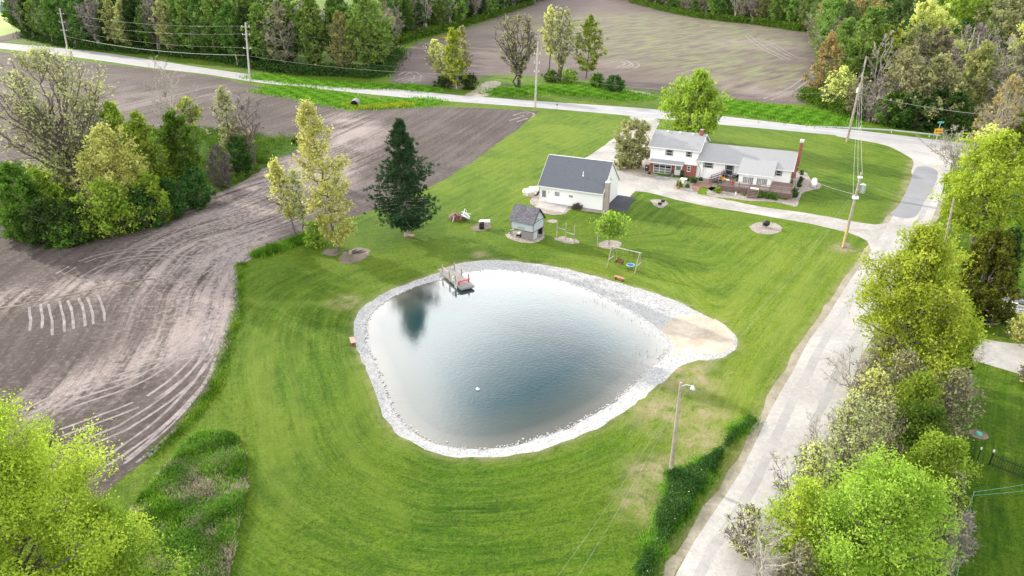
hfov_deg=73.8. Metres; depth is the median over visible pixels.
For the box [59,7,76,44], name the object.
wood tree
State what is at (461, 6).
wood tree
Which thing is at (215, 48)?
wood tree
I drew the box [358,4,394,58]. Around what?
wood tree
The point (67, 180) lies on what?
bush
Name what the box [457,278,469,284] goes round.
bench
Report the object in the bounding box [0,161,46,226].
dark bush
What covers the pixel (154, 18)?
wood tree
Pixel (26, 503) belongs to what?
corner tree
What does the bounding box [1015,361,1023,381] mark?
thicket tree
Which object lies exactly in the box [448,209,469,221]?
scrap pile
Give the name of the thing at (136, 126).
green tree
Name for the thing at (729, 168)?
window
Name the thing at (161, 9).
wood tree
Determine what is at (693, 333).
sand beach
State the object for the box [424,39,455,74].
pale tree
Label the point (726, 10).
wood tree
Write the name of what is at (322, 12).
wood tree
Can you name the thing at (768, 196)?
garden plant
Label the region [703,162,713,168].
window
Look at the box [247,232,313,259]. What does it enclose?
verge weeds
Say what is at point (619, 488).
power line
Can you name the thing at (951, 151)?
bare tree
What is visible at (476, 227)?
dirt patch
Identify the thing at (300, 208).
slim tree
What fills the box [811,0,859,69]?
wood tree
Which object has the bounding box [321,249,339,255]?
dirt patch
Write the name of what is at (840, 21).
wood tree
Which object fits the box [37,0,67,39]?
wood tree
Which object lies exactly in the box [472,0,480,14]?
wood tree
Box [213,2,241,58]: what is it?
wood tree
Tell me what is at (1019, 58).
wood tree
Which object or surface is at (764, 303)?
power line
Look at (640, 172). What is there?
gravel bed
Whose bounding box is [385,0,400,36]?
wood tree
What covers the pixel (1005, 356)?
neighbour drive
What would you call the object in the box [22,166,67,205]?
bush
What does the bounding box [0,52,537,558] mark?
ploughed field
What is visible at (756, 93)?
power line
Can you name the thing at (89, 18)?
wood tree
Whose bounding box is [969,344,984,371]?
thicket tree
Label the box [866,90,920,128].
wood tree
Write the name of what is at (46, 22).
wood tree
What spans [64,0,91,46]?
wood tree
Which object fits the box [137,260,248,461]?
verge weeds
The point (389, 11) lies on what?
wood tree
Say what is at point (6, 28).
green field
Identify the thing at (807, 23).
wood tree
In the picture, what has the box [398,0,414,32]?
wood tree
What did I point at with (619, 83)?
bush
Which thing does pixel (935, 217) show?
lane shoulder
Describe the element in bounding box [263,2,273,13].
wood tree
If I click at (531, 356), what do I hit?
pond water
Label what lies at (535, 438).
bank stones
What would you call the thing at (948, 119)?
wood tree
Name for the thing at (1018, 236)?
cedar tree
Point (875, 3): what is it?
wood tree
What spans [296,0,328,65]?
wood tree
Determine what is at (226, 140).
bush
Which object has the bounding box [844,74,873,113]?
wood tree
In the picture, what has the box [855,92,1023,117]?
power line
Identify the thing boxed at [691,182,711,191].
mulch bed
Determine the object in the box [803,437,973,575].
bright tree
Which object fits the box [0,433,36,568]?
corner tree
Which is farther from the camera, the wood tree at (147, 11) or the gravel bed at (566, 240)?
the wood tree at (147, 11)
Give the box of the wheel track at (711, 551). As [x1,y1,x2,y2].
[693,217,903,575]
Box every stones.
[353,260,735,457]
[594,298,668,364]
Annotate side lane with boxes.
[676,161,943,575]
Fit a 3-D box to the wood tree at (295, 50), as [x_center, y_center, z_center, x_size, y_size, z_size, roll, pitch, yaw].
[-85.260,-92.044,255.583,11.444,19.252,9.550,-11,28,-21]
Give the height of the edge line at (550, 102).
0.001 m
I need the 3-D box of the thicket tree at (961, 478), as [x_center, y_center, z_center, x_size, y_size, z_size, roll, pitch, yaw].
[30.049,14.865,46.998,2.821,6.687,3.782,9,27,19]
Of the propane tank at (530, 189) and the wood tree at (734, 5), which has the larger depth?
the wood tree at (734, 5)
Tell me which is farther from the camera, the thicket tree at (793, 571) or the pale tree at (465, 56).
the pale tree at (465, 56)
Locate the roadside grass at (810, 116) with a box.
[240,72,881,128]
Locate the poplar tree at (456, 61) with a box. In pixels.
[440,27,469,88]
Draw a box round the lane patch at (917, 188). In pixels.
[890,166,937,217]
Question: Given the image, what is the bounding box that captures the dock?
[438,262,473,289]
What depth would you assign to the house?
127.52 m
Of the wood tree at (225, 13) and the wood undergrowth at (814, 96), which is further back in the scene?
the wood tree at (225, 13)
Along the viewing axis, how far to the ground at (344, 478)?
66.12 m
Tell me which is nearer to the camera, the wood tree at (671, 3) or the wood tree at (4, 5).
the wood tree at (4, 5)
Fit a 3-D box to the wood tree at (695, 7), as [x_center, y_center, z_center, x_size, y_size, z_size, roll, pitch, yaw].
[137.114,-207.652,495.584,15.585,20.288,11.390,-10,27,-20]
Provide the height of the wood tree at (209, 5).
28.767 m
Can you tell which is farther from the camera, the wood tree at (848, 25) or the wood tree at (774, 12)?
the wood tree at (774, 12)
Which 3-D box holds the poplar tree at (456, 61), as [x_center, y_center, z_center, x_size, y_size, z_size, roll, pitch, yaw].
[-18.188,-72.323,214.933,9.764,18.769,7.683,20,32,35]
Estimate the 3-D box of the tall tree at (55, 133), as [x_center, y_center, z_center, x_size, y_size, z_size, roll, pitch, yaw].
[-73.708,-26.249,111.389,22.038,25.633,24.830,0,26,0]
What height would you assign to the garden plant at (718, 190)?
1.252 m
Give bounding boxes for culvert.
[350,98,359,105]
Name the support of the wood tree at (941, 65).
on the ground at (344, 478)
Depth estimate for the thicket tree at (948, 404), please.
55.70 m
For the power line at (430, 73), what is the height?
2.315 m
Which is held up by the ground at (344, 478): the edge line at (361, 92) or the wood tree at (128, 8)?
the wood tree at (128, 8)
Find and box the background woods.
[2,0,1023,97]
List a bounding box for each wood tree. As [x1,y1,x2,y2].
[1,0,24,30]
[1,1,18,28]
[3,0,22,30]
[6,0,20,22]
[10,1,34,36]
[14,0,38,34]
[15,5,29,31]
[20,0,43,36]
[21,0,40,33]
[27,1,46,38]
[28,3,53,35]
[29,0,51,40]
[35,0,55,37]
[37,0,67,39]
[49,0,78,46]
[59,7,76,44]
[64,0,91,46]
[64,0,93,39]
[74,0,100,47]
[81,0,101,40]
[88,7,114,43]
[97,0,123,47]
[98,0,118,41]
[110,0,134,45]
[115,0,146,49]
[133,0,147,38]
[133,5,156,52]
[137,0,162,53]
[144,0,162,44]
[148,0,177,54]
[165,0,182,42]
[166,0,189,48]
[172,0,199,55]
[185,0,209,50]
[186,0,210,46]
[192,0,232,51]
[201,9,222,52]
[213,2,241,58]
[226,16,246,58]
[227,4,260,65]
[229,0,251,46]
[240,2,282,61]
[259,15,288,61]
[260,0,296,70]
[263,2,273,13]
[272,0,300,61]
[274,17,297,61]
[291,5,323,63]
[292,0,325,33]
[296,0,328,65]
[318,0,337,65]
[322,3,360,63]
[323,10,359,66]
[336,0,395,72]
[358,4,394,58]
[362,19,386,69]
[381,9,396,38]
[383,0,400,17]
[384,10,398,41]
[384,19,395,56]
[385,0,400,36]
[385,7,404,31]
[393,4,409,34]
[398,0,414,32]
[408,0,425,30]
[412,0,426,32]
[420,0,433,26]
[423,0,448,24]
[437,0,452,22]
[440,0,448,25]
[448,0,456,20]
[451,0,467,20]
[458,0,469,18]
[465,0,473,17]
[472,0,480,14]
[474,0,481,16]
[477,0,487,14]
[483,0,493,13]
[488,0,498,11]
[666,0,673,8]
[675,0,687,7]
[678,0,692,10]
[689,0,701,12]
[696,0,705,11]
[701,0,709,14]
[706,0,722,18]
[713,0,737,14]
[730,0,738,15]
[738,0,752,15]
[747,0,768,20]
[754,0,770,17]
[767,0,792,20]
[769,1,782,19]
[784,0,809,21]
[797,0,814,30]
[798,2,807,30]
[802,32,844,88]
[803,0,822,34]
[804,0,828,41]
[805,0,817,20]
[808,28,824,54]
[809,0,844,41]
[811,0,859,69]
[811,0,892,24]
[815,15,845,73]
[819,65,870,101]
[824,18,849,74]
[826,17,857,72]
[833,5,892,87]
[840,23,910,94]
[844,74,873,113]
[856,75,897,122]
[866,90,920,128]
[867,30,901,94]
[873,45,929,115]
[885,0,973,84]
[891,85,952,132]
[893,32,934,93]
[907,51,969,122]
[916,25,965,98]
[925,86,978,132]
[926,0,1016,56]
[931,22,1013,116]
[949,40,1004,114]
[963,34,1023,119]
[967,0,1023,59]
[970,73,1023,151]
[980,42,1023,126]
[1000,21,1023,74]
[1002,84,1023,119]
[1009,111,1023,151]
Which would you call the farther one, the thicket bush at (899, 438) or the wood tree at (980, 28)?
the wood tree at (980, 28)
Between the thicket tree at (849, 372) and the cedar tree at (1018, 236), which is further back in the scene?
the cedar tree at (1018, 236)
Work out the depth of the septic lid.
59.05 m
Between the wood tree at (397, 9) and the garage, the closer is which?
the garage
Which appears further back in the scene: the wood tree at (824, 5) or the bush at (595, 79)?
the wood tree at (824, 5)
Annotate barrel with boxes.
[479,220,483,228]
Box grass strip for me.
[697,187,744,201]
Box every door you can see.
[541,189,546,201]
[674,166,681,174]
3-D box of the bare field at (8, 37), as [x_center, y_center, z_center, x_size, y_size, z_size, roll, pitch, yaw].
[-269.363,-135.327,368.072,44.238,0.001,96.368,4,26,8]
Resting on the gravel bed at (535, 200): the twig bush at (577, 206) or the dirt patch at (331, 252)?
the twig bush at (577, 206)
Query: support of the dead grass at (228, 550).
on the weed ground at (218, 491)
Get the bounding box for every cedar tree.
[946,225,1023,323]
[989,224,1023,298]
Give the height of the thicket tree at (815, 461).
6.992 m
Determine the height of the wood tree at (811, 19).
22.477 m
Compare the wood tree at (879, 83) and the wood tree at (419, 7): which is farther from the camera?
the wood tree at (419, 7)
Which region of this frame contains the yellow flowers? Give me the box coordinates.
[341,35,447,108]
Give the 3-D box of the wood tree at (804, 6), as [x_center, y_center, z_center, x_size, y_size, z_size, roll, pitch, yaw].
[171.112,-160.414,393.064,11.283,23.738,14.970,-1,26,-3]
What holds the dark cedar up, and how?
on the ground at (344, 478)
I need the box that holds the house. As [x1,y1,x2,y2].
[648,129,803,186]
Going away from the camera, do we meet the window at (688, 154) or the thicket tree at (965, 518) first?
the thicket tree at (965, 518)
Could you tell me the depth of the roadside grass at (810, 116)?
205.34 m
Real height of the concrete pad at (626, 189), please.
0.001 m
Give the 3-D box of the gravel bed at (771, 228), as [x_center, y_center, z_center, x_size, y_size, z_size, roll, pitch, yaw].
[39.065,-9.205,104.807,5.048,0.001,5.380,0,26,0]
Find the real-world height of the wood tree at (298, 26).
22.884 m
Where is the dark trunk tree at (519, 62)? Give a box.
[494,12,540,86]
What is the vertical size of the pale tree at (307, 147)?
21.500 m
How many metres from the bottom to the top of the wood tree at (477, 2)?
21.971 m
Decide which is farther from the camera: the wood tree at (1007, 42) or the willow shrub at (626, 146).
the wood tree at (1007, 42)
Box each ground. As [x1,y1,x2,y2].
[0,0,1023,575]
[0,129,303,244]
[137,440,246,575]
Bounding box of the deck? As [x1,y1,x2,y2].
[709,169,795,198]
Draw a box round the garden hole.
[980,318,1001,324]
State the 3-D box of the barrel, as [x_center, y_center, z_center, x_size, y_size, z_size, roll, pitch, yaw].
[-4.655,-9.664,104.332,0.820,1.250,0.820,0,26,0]
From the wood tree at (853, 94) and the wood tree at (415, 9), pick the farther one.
the wood tree at (415, 9)
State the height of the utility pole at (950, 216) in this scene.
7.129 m
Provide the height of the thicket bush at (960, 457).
6.546 m
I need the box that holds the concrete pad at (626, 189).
[618,182,636,196]
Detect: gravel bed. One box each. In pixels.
[505,230,543,242]
[523,190,538,196]
[530,191,608,214]
[554,236,578,243]
[598,240,621,248]
[619,158,656,176]
[650,199,667,207]
[686,178,719,190]
[706,171,820,206]
[749,222,781,233]
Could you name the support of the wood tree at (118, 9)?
on the ground at (344, 478)
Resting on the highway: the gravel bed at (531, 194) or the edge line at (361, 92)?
the edge line at (361, 92)
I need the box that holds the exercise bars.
[556,222,574,241]
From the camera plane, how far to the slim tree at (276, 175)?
97.49 m
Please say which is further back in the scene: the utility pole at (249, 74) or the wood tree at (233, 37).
the wood tree at (233, 37)
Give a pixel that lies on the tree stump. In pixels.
(353, 252)
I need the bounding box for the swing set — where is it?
[607,246,641,273]
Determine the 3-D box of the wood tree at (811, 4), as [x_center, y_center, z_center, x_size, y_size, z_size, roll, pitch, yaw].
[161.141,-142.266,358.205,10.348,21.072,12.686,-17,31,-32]
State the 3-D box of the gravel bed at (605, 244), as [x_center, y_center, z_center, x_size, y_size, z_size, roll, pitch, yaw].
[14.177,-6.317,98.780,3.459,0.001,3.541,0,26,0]
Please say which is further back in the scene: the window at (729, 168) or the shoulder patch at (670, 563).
the window at (729, 168)
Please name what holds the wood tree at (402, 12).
on the ground at (344, 478)
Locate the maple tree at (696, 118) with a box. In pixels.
[656,68,734,142]
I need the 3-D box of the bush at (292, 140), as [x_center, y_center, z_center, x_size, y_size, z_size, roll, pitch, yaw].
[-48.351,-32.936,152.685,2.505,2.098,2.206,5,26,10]
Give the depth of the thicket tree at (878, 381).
53.88 m
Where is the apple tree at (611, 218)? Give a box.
[589,209,632,244]
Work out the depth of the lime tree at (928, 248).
59.47 m
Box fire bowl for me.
[762,220,769,226]
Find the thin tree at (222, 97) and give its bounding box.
[205,85,242,147]
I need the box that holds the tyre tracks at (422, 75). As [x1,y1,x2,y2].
[396,36,813,121]
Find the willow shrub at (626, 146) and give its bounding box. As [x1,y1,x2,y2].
[612,116,654,169]
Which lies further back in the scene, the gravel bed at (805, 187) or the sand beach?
the gravel bed at (805, 187)
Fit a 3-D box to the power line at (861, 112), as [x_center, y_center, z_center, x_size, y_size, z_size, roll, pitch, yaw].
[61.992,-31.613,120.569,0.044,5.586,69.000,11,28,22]
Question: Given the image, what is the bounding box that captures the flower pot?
[676,180,681,188]
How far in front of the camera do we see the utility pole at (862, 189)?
94.83 m
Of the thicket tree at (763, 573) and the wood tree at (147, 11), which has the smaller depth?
the thicket tree at (763, 573)
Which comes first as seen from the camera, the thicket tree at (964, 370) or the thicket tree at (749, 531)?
the thicket tree at (749, 531)
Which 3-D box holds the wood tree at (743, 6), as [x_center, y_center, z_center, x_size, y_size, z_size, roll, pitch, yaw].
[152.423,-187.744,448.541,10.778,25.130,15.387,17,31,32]
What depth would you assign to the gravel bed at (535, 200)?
112.63 m
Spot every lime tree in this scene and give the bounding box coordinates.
[53,177,155,238]
[845,216,989,380]
[927,127,1023,243]
[998,182,1023,234]
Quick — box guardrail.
[813,126,938,136]
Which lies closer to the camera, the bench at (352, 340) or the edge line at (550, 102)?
the bench at (352, 340)
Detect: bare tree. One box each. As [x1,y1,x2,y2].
[143,56,204,155]
[228,94,264,168]
[917,125,990,172]
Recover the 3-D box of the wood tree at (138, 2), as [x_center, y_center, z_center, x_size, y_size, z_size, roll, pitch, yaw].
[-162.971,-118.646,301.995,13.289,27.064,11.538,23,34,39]
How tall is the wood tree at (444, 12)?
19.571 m
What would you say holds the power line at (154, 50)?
attached to the utility pole at (64, 30)
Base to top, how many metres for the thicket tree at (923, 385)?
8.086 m
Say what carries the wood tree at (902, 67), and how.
on the ground at (344, 478)
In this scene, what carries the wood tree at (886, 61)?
on the ground at (344, 478)
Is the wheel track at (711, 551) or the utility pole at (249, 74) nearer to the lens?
the wheel track at (711, 551)
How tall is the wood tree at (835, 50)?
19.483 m
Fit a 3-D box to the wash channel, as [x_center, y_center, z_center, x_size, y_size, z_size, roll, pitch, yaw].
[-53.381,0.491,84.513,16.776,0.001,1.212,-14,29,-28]
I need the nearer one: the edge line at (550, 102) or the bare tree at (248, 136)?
the bare tree at (248, 136)
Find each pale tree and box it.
[72,122,152,222]
[288,98,359,251]
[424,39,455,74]
[452,26,473,76]
[538,4,559,69]
[543,5,581,80]
[959,123,1017,171]
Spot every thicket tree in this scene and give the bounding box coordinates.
[718,500,778,559]
[731,516,805,575]
[746,468,834,562]
[768,440,831,517]
[773,534,825,575]
[786,387,896,512]
[802,410,852,476]
[814,471,869,548]
[823,343,887,400]
[828,359,897,453]
[839,397,909,476]
[846,333,915,399]
[852,345,936,423]
[881,366,948,423]
[885,392,958,465]
[886,425,983,529]
[927,466,973,546]
[931,362,986,441]
[936,509,982,575]
[943,366,986,400]
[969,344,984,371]
[1005,309,1023,348]
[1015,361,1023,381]
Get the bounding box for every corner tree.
[0,388,160,575]
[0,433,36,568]
[68,494,198,575]
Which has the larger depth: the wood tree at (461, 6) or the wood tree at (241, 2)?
the wood tree at (461, 6)
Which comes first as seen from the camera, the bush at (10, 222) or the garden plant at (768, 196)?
the bush at (10, 222)
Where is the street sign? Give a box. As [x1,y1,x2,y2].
[934,121,943,141]
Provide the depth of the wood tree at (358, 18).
237.46 m
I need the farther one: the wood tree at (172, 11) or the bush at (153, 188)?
the wood tree at (172, 11)
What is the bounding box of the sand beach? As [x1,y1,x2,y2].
[661,313,734,356]
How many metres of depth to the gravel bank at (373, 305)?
72.08 m
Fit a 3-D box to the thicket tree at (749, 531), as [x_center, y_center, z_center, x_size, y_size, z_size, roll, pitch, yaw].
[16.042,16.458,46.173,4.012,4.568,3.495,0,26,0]
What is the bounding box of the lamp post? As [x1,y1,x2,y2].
[669,382,695,471]
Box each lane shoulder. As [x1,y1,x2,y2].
[663,215,892,575]
[771,194,945,575]
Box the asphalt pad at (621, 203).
[609,195,635,211]
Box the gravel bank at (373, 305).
[354,260,737,457]
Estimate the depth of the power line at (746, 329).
57.30 m
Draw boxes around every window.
[653,163,671,173]
[665,149,672,155]
[686,151,691,157]
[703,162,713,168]
[724,165,733,175]
[775,170,781,176]
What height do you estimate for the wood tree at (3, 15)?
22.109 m
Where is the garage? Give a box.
[538,154,619,209]
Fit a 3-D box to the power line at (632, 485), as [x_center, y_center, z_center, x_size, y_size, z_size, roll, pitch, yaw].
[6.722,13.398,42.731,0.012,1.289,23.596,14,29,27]
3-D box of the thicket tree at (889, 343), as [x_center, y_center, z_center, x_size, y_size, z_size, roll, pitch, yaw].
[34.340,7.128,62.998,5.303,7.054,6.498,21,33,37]
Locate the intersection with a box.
[836,135,968,173]
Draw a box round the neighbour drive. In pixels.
[971,339,1023,373]
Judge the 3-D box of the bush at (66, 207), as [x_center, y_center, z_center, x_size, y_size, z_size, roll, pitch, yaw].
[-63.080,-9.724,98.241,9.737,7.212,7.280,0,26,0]
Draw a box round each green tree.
[96,99,149,192]
[115,108,173,187]
[151,107,204,189]
[167,96,203,151]
[572,14,609,77]
[912,291,994,390]
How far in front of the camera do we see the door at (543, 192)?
115.69 m
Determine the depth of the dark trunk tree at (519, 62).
212.80 m
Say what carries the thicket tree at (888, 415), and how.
on the ground at (344, 478)
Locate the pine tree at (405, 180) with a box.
[362,117,443,236]
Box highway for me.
[0,43,1015,150]
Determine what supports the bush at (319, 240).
on the ground at (344, 478)
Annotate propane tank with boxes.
[523,186,538,195]
[811,178,816,186]
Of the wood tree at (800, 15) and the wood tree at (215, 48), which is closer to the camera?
the wood tree at (215, 48)
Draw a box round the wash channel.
[0,278,154,307]
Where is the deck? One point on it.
(781, 188)
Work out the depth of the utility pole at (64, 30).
314.70 m
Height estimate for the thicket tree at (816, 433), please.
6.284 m
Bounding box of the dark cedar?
[951,337,977,377]
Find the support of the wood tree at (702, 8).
on the field at (749, 70)
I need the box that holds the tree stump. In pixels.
[347,249,365,254]
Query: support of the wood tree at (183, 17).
on the ground at (344, 478)
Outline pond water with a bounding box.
[364,268,669,449]
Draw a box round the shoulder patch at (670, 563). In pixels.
[662,511,713,573]
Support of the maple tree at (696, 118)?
on the ground at (344, 478)
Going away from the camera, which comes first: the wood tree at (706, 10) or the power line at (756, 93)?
the power line at (756, 93)
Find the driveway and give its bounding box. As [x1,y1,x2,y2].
[586,116,888,249]
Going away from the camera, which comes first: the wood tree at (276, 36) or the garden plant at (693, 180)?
the garden plant at (693, 180)
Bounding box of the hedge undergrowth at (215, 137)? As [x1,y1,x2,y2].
[0,124,299,243]
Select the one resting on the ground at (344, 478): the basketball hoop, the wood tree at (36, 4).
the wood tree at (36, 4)
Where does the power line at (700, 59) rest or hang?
attached to the utility pole at (536, 63)
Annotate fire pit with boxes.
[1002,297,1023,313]
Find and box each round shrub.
[791,187,799,197]
[797,180,802,186]
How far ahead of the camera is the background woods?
229.99 m
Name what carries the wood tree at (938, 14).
on the ground at (344, 478)
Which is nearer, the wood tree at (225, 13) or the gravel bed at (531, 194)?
the gravel bed at (531, 194)
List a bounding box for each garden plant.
[690,178,700,182]
[712,187,721,192]
[755,190,765,198]
[766,192,777,198]
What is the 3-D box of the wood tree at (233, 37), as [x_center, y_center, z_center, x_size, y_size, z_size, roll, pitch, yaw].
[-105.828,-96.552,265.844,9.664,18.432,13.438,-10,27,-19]
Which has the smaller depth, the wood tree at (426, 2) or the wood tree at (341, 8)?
the wood tree at (341, 8)
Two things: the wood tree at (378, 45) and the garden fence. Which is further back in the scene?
the wood tree at (378, 45)
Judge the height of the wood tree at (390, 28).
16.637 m
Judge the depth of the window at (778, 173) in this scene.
122.76 m
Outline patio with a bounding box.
[536,201,568,211]
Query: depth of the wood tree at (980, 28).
168.62 m
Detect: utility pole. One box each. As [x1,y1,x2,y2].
[59,8,68,48]
[241,23,251,81]
[534,42,540,106]
[841,172,866,246]
[845,56,866,141]
[944,198,954,245]
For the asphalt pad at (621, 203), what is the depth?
115.40 m
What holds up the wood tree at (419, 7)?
on the ground at (344, 478)
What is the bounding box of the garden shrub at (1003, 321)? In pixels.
[993,310,1012,324]
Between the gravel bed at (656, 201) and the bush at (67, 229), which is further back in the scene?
the gravel bed at (656, 201)
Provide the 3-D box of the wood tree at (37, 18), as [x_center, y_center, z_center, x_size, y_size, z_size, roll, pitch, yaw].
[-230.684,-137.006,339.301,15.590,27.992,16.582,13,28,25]
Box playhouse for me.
[508,203,545,239]
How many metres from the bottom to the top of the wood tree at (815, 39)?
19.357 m
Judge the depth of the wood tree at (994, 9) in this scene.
223.60 m
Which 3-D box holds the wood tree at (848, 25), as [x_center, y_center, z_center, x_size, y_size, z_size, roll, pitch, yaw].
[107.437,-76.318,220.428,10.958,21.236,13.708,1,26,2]
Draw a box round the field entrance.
[465,81,500,96]
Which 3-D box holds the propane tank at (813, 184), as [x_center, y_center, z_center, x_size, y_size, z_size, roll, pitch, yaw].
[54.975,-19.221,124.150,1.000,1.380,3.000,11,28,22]
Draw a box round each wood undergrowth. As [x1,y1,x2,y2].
[13,30,416,80]
[396,0,807,44]
[792,85,985,134]
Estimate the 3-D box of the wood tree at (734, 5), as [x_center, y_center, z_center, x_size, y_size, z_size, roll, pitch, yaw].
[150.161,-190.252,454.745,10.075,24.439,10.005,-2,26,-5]
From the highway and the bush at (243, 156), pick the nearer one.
the bush at (243, 156)
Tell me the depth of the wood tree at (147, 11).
292.52 m
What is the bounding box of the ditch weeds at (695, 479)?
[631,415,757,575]
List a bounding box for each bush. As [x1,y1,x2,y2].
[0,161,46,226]
[0,202,40,242]
[15,195,74,248]
[20,146,92,190]
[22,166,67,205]
[39,217,88,249]
[43,197,115,248]
[116,185,171,231]
[136,169,174,222]
[146,176,188,219]
[179,165,216,210]
[203,143,233,188]
[222,125,254,154]
[225,134,254,176]
[290,136,298,144]
[303,219,326,248]
[433,74,453,88]
[458,73,478,89]
[541,69,559,82]
[561,68,577,83]
[571,203,582,209]
[589,71,604,87]
[602,74,626,92]
[876,410,918,460]
[920,434,964,498]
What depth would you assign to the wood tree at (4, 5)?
362.36 m
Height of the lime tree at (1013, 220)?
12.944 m
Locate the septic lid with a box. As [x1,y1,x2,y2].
[969,429,988,439]
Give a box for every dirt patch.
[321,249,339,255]
[338,247,370,263]
[470,223,490,230]
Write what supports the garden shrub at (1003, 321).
on the ground at (344, 478)
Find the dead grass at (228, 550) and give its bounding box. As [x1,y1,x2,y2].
[130,435,249,575]
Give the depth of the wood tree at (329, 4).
250.77 m
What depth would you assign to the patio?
113.98 m
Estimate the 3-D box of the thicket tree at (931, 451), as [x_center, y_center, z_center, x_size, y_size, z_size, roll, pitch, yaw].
[28.858,13.389,47.563,7.599,8.770,5.409,0,26,0]
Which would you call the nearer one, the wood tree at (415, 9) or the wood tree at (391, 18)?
the wood tree at (391, 18)
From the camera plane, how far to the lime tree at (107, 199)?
99.08 m
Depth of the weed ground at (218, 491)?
52.98 m
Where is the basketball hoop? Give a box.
[680,177,687,188]
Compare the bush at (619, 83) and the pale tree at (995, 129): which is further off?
the bush at (619, 83)
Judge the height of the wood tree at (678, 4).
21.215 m
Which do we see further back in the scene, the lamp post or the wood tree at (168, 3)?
the wood tree at (168, 3)
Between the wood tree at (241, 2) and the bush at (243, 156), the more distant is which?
the wood tree at (241, 2)
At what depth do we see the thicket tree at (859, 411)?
47.45 m
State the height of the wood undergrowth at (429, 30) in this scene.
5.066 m
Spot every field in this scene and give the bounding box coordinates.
[0,12,19,35]
[0,31,25,41]
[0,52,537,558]
[390,0,815,103]
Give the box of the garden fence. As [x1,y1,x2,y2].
[988,450,1023,477]
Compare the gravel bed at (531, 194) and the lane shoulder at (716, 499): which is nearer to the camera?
the lane shoulder at (716, 499)
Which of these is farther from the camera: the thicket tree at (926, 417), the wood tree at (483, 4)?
the wood tree at (483, 4)
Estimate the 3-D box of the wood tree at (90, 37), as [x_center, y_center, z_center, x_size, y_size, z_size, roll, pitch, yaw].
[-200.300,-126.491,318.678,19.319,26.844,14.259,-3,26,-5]
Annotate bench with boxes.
[349,337,355,345]
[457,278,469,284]
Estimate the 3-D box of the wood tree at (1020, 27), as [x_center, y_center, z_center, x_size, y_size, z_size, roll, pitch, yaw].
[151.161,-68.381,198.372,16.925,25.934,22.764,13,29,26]
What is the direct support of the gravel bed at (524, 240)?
on the ground at (344, 478)
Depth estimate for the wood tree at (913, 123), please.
163.40 m
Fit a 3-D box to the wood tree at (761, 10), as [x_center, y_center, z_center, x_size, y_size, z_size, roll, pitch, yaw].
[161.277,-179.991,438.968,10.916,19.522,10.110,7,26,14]
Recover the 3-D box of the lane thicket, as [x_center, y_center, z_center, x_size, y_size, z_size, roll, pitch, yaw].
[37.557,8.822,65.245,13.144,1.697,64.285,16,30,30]
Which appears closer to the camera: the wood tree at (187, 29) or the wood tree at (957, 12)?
the wood tree at (957, 12)
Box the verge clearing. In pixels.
[622,89,652,96]
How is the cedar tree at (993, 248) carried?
on the ground at (344, 478)
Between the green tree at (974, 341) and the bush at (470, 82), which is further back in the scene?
the bush at (470, 82)
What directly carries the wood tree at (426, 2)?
on the ground at (344, 478)
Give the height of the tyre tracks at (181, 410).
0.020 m
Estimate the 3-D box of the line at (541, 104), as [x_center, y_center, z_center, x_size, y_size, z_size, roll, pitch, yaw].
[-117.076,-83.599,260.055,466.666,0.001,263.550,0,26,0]
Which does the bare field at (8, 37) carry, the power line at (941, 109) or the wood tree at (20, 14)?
the wood tree at (20, 14)
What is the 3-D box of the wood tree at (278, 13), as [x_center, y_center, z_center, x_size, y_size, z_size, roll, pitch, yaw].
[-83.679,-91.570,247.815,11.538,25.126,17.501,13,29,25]
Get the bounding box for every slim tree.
[264,154,303,234]
[283,166,308,233]
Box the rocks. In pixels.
[839,242,849,248]
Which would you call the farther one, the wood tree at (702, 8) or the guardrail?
the wood tree at (702, 8)
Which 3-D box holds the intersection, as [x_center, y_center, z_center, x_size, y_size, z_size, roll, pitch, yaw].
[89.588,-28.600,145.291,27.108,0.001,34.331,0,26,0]
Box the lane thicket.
[771,274,987,575]
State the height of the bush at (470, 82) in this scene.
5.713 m
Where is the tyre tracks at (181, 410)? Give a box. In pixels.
[21,180,326,465]
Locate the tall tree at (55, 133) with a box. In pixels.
[0,44,123,200]
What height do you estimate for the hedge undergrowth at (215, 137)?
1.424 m
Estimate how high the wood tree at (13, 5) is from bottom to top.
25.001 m
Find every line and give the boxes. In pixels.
[14,49,719,123]
[20,47,947,144]
[25,45,970,144]
[63,35,217,54]
[246,55,515,74]
[251,47,538,70]
[542,42,864,60]
[542,75,848,93]
[560,394,678,572]
[578,403,676,575]
[681,200,850,396]
[699,189,855,372]
[853,87,859,187]
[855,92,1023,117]
[861,79,862,174]
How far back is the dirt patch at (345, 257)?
94.72 m
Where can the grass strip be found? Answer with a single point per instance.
(701, 190)
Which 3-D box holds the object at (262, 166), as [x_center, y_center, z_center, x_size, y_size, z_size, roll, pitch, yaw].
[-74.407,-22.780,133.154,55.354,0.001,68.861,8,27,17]
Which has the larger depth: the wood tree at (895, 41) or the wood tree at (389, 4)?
the wood tree at (389, 4)

